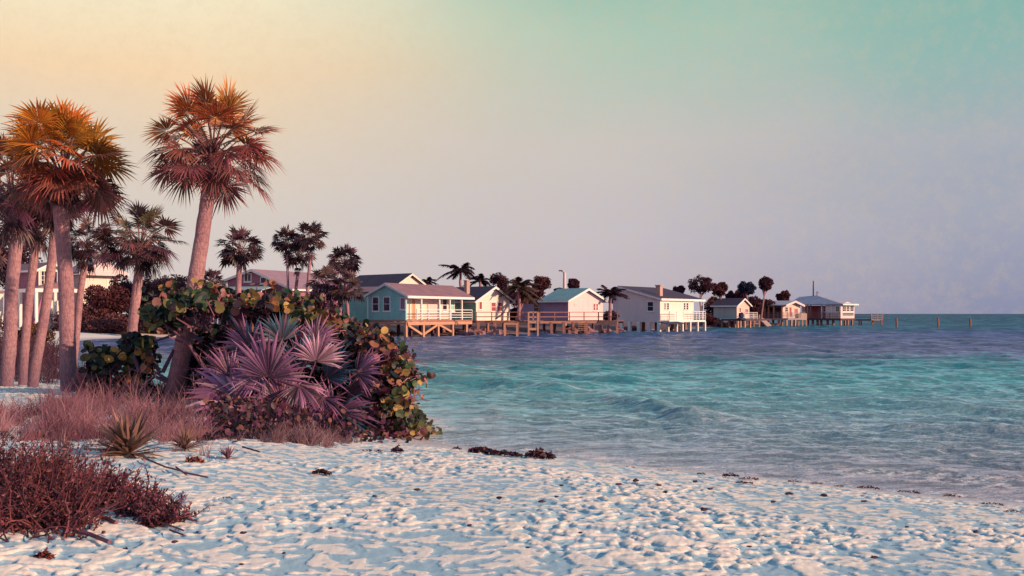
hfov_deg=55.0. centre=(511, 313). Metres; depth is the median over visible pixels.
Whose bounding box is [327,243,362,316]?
fan palm
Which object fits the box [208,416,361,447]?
dune grass
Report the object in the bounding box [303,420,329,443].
grass clump
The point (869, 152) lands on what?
sky
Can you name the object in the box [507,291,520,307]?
shrub
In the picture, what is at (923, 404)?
sea
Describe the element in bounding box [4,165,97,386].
fan palm
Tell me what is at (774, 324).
shore rocks
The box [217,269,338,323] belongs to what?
gabled house
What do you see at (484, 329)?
shore rocks
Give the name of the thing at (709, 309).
shrub
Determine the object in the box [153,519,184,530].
fallen twig
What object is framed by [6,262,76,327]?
beach house
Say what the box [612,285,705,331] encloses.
stilt house
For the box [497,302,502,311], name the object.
window
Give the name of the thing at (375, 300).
window
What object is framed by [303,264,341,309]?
fan palm
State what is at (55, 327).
shrub
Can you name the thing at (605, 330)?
shore rocks
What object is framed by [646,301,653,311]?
window
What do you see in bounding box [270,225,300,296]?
fan palm
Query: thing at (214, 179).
fan palm
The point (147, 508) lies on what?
coastal scrub
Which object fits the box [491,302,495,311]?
window
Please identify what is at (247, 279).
window
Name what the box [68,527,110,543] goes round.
driftwood branch
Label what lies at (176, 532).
fallen twig
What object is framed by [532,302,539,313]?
window
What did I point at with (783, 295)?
broadleaf tree
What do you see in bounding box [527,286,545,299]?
shrub
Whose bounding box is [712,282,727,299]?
broadleaf tree
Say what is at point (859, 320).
end pier
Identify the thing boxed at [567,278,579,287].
broadleaf tree
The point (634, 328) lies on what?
shore rocks
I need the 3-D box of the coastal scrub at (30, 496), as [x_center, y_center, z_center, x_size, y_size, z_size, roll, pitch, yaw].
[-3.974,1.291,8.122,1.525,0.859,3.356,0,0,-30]
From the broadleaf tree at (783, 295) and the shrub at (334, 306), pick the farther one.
the broadleaf tree at (783, 295)
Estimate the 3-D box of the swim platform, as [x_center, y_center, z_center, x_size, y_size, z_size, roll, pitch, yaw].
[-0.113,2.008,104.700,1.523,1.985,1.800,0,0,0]
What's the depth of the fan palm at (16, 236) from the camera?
24.86 m
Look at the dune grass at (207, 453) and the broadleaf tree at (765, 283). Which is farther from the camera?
the broadleaf tree at (765, 283)
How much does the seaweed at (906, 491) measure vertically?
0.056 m
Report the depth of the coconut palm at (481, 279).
127.75 m
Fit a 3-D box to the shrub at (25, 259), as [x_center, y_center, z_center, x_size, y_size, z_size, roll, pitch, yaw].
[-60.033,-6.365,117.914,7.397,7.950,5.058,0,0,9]
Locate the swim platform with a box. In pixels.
[504,323,517,335]
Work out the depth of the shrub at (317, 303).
101.22 m
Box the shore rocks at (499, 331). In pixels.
[468,328,508,334]
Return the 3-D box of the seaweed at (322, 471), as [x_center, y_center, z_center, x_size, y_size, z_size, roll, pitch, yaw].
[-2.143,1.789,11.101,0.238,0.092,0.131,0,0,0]
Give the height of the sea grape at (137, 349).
1.743 m
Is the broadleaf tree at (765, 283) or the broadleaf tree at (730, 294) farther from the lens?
the broadleaf tree at (765, 283)
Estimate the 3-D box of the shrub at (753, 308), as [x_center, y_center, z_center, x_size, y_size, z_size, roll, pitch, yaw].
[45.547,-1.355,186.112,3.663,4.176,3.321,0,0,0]
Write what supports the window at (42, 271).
in the beach house at (40, 279)
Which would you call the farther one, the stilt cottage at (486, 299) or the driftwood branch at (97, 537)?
the stilt cottage at (486, 299)
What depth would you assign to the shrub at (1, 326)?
61.96 m
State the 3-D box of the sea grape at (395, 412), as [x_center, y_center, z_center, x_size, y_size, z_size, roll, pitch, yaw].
[-4.462,1.030,18.246,6.250,3.538,8.894,0,0,0]
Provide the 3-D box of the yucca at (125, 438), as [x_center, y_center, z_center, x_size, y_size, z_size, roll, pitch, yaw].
[-4.532,1.368,11.442,1.060,0.612,1.022,0,0,-22]
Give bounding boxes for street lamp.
[559,270,565,326]
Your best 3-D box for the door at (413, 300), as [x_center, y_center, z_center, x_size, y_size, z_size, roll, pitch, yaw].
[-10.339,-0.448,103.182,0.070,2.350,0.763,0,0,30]
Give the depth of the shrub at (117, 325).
98.13 m
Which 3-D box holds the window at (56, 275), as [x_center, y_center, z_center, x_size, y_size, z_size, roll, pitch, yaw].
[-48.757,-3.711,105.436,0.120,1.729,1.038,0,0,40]
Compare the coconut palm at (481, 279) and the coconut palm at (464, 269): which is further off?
the coconut palm at (481, 279)
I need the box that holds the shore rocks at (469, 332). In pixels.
[454,330,481,334]
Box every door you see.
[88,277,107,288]
[411,298,415,319]
[427,299,437,316]
[812,306,817,317]
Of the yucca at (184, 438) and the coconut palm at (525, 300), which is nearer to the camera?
the yucca at (184, 438)
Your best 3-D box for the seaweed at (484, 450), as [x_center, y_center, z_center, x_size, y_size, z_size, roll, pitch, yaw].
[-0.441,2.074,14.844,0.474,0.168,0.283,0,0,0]
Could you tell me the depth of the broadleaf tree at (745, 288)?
175.52 m
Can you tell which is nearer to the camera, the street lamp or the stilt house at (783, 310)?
the street lamp
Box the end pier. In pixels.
[854,314,870,324]
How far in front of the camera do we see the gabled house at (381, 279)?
131.09 m
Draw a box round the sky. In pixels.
[0,0,1023,313]
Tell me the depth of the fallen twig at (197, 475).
9.98 m
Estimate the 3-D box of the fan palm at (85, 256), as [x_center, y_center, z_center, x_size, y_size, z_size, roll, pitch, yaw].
[-12.006,-0.302,28.007,1.812,5.024,1.759,0,0,0]
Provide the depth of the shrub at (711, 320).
167.46 m
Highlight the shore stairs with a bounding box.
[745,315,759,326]
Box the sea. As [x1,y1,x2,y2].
[3,314,1023,502]
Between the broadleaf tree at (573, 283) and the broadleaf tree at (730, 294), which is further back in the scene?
the broadleaf tree at (730, 294)
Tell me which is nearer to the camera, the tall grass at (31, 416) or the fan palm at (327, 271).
the tall grass at (31, 416)
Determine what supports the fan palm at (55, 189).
on the beach sand
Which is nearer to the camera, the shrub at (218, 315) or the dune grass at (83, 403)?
the dune grass at (83, 403)
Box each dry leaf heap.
[31,546,56,559]
[184,456,205,462]
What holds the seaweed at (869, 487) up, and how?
on the beach sand
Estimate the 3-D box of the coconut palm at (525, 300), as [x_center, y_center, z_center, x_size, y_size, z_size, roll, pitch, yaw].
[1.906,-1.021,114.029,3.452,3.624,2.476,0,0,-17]
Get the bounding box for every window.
[41,270,45,284]
[54,271,57,282]
[243,273,251,282]
[259,277,266,284]
[371,296,379,311]
[382,296,390,311]
[399,297,405,310]
[442,299,447,311]
[451,299,454,311]
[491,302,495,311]
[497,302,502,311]
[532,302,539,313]
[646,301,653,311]
[769,307,772,314]
[775,307,779,314]
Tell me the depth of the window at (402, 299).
100.17 m
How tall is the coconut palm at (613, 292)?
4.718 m
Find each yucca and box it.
[79,407,167,458]
[165,422,210,451]
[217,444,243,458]
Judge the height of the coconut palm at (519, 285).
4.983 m
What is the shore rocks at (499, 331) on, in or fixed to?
on the beach sand
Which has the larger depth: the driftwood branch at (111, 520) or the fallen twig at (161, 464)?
the fallen twig at (161, 464)
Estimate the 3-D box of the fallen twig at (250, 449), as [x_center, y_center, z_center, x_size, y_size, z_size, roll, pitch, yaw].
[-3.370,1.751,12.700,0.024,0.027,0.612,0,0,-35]
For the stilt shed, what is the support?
in the sea
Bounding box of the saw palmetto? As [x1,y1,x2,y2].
[183,311,385,437]
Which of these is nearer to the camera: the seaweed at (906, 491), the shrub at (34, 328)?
the seaweed at (906, 491)
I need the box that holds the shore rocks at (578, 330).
[562,326,595,333]
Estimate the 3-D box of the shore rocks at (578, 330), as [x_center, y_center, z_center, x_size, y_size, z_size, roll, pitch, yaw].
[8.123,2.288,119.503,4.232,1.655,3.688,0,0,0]
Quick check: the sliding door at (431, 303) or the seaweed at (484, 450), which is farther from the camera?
the sliding door at (431, 303)
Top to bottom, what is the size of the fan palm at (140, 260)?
5.706 m
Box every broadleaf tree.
[489,272,509,290]
[532,275,551,296]
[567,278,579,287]
[673,285,685,293]
[688,274,714,319]
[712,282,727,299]
[725,290,736,297]
[735,290,745,297]
[737,281,756,300]
[758,275,773,318]
[775,290,790,300]
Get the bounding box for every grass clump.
[54,428,83,451]
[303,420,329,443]
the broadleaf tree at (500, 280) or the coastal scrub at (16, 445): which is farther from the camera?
the broadleaf tree at (500, 280)
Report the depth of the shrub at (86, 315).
99.61 m
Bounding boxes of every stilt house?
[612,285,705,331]
[760,301,804,325]
[793,281,858,324]
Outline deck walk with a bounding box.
[539,312,623,334]
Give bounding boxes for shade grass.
[0,323,80,371]
[0,351,196,403]
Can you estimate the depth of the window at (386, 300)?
101.18 m
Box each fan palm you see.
[0,95,138,392]
[0,132,52,386]
[0,177,82,384]
[0,194,31,282]
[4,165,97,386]
[70,215,120,363]
[84,200,190,365]
[136,76,286,401]
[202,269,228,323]
[214,224,265,295]
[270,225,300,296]
[279,240,318,302]
[292,221,329,307]
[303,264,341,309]
[325,270,365,314]
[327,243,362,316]
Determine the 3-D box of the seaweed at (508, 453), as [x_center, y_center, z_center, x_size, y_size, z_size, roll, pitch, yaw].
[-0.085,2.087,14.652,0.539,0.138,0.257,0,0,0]
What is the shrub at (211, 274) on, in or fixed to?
on the beach sand
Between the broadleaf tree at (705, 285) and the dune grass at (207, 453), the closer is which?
the dune grass at (207, 453)
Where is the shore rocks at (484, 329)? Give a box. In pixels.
[479,328,492,333]
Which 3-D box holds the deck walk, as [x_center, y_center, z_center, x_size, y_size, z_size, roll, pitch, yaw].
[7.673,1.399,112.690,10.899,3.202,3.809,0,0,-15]
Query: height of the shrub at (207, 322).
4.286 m
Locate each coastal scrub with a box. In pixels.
[0,409,133,542]
[1,440,92,480]
[46,450,209,527]
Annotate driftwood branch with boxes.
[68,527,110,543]
[90,513,117,523]
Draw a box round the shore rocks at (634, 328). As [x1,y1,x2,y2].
[624,326,636,330]
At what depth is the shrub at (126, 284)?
103.34 m
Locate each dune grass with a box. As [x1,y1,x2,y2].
[0,356,244,443]
[0,413,235,465]
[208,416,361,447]
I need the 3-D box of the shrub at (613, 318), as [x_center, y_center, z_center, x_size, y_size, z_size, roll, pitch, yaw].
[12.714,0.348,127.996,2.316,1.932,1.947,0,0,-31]
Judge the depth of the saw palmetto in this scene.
17.50 m
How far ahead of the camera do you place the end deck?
203.97 m
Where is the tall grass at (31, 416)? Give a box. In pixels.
[0,372,209,436]
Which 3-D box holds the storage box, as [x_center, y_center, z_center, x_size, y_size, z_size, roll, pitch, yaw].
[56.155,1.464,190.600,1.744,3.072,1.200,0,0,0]
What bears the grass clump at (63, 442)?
on the beach sand
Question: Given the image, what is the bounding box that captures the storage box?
[798,313,806,325]
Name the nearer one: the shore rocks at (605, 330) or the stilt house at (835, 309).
the shore rocks at (605, 330)
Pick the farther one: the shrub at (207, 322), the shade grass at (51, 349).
the shrub at (207, 322)
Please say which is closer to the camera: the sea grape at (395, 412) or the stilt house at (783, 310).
the sea grape at (395, 412)
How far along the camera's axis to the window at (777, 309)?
188.06 m
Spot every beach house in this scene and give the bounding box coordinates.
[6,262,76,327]
[73,261,128,312]
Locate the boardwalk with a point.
(518, 322)
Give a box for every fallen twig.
[143,457,180,471]
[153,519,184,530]
[169,529,184,535]
[185,472,208,477]
[242,446,260,452]
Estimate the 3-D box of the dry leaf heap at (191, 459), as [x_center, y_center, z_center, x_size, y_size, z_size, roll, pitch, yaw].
[-3.575,1.664,11.103,0.254,0.127,0.147,0,0,0]
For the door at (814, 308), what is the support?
in the stilt house at (835, 309)
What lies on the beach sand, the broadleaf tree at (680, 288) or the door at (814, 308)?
the broadleaf tree at (680, 288)
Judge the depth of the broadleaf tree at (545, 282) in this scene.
133.40 m
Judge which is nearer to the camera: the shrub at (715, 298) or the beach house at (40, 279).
the beach house at (40, 279)
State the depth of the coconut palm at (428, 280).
135.78 m
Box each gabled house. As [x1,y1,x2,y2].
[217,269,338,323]
[348,273,426,286]
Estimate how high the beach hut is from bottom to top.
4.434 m
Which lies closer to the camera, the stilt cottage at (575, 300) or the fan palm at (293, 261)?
the fan palm at (293, 261)
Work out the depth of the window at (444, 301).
108.23 m
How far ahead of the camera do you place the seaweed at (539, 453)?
14.71 m
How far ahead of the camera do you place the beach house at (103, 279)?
110.19 m
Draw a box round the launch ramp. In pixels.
[758,317,770,325]
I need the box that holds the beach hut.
[0,291,3,325]
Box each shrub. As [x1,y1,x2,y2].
[0,240,43,288]
[0,317,3,344]
[17,322,55,343]
[48,311,58,330]
[56,304,117,331]
[80,313,143,334]
[83,284,130,316]
[109,274,154,316]
[138,303,171,332]
[141,274,187,302]
[196,315,216,324]
[198,290,222,319]
[296,294,325,308]
[320,301,344,314]
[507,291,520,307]
[510,307,519,320]
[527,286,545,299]
[603,309,619,320]
[701,298,719,319]
[704,314,717,326]
[707,296,717,300]
[746,296,775,310]
[748,295,761,316]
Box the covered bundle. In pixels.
[737,312,744,325]
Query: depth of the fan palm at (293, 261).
100.76 m
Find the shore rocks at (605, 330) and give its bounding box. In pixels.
[601,328,624,332]
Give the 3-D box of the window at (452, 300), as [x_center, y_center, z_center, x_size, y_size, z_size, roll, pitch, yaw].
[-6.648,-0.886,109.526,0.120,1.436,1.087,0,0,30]
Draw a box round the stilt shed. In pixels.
[710,298,770,327]
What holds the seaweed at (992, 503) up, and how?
on the beach sand
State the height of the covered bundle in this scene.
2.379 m
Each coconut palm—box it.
[422,277,438,284]
[436,262,476,286]
[462,273,490,286]
[498,276,542,319]
[515,290,541,319]
[596,285,629,320]
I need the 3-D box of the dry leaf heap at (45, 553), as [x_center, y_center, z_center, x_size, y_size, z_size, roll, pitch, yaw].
[-3.051,1.563,6.394,0.160,0.098,0.094,0,0,0]
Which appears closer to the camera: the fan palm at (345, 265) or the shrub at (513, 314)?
the fan palm at (345, 265)
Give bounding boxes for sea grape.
[78,331,203,400]
[137,276,442,442]
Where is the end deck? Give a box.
[871,313,882,324]
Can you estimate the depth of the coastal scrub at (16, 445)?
9.56 m
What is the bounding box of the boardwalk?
[476,312,539,335]
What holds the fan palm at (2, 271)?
on the beach sand
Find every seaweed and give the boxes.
[311,468,331,474]
[390,444,403,452]
[467,446,495,454]
[489,449,522,457]
[523,447,556,459]
[722,472,739,476]
[857,485,881,489]
[898,490,920,493]
[980,502,1003,505]
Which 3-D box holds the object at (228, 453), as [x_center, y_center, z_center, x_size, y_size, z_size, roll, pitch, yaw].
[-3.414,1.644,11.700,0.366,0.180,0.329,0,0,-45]
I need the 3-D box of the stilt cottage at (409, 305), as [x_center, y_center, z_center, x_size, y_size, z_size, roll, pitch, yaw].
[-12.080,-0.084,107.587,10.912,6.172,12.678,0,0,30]
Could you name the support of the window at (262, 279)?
in the gabled house at (263, 276)
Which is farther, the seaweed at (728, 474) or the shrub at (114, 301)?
the shrub at (114, 301)
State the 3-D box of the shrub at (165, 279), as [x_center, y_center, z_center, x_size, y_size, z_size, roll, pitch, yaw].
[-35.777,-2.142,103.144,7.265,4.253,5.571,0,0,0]
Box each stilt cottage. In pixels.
[339,283,474,336]
[437,280,515,333]
[516,288,608,333]
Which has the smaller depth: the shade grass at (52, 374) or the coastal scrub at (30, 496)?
the coastal scrub at (30, 496)
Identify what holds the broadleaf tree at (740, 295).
on the beach sand
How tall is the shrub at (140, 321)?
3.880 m
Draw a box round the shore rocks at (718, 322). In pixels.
[693,320,733,326]
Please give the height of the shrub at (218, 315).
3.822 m
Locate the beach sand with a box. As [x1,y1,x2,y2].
[0,315,1023,575]
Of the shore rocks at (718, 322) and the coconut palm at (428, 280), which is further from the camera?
the shore rocks at (718, 322)
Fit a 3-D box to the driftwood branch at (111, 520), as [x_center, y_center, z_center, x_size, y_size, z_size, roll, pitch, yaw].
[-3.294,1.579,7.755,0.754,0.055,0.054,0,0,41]
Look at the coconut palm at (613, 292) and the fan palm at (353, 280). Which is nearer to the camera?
the fan palm at (353, 280)
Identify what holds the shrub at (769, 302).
on the beach sand
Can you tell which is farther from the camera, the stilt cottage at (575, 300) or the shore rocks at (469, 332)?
the stilt cottage at (575, 300)
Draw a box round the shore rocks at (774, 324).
[760,323,781,325]
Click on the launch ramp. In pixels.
(765, 323)
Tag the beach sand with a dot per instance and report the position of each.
(288, 503)
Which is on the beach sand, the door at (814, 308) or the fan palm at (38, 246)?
the fan palm at (38, 246)
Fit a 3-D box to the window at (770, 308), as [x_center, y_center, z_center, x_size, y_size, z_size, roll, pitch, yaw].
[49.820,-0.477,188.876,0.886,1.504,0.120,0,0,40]
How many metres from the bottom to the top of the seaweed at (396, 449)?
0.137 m
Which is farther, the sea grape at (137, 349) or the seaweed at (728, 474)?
the sea grape at (137, 349)

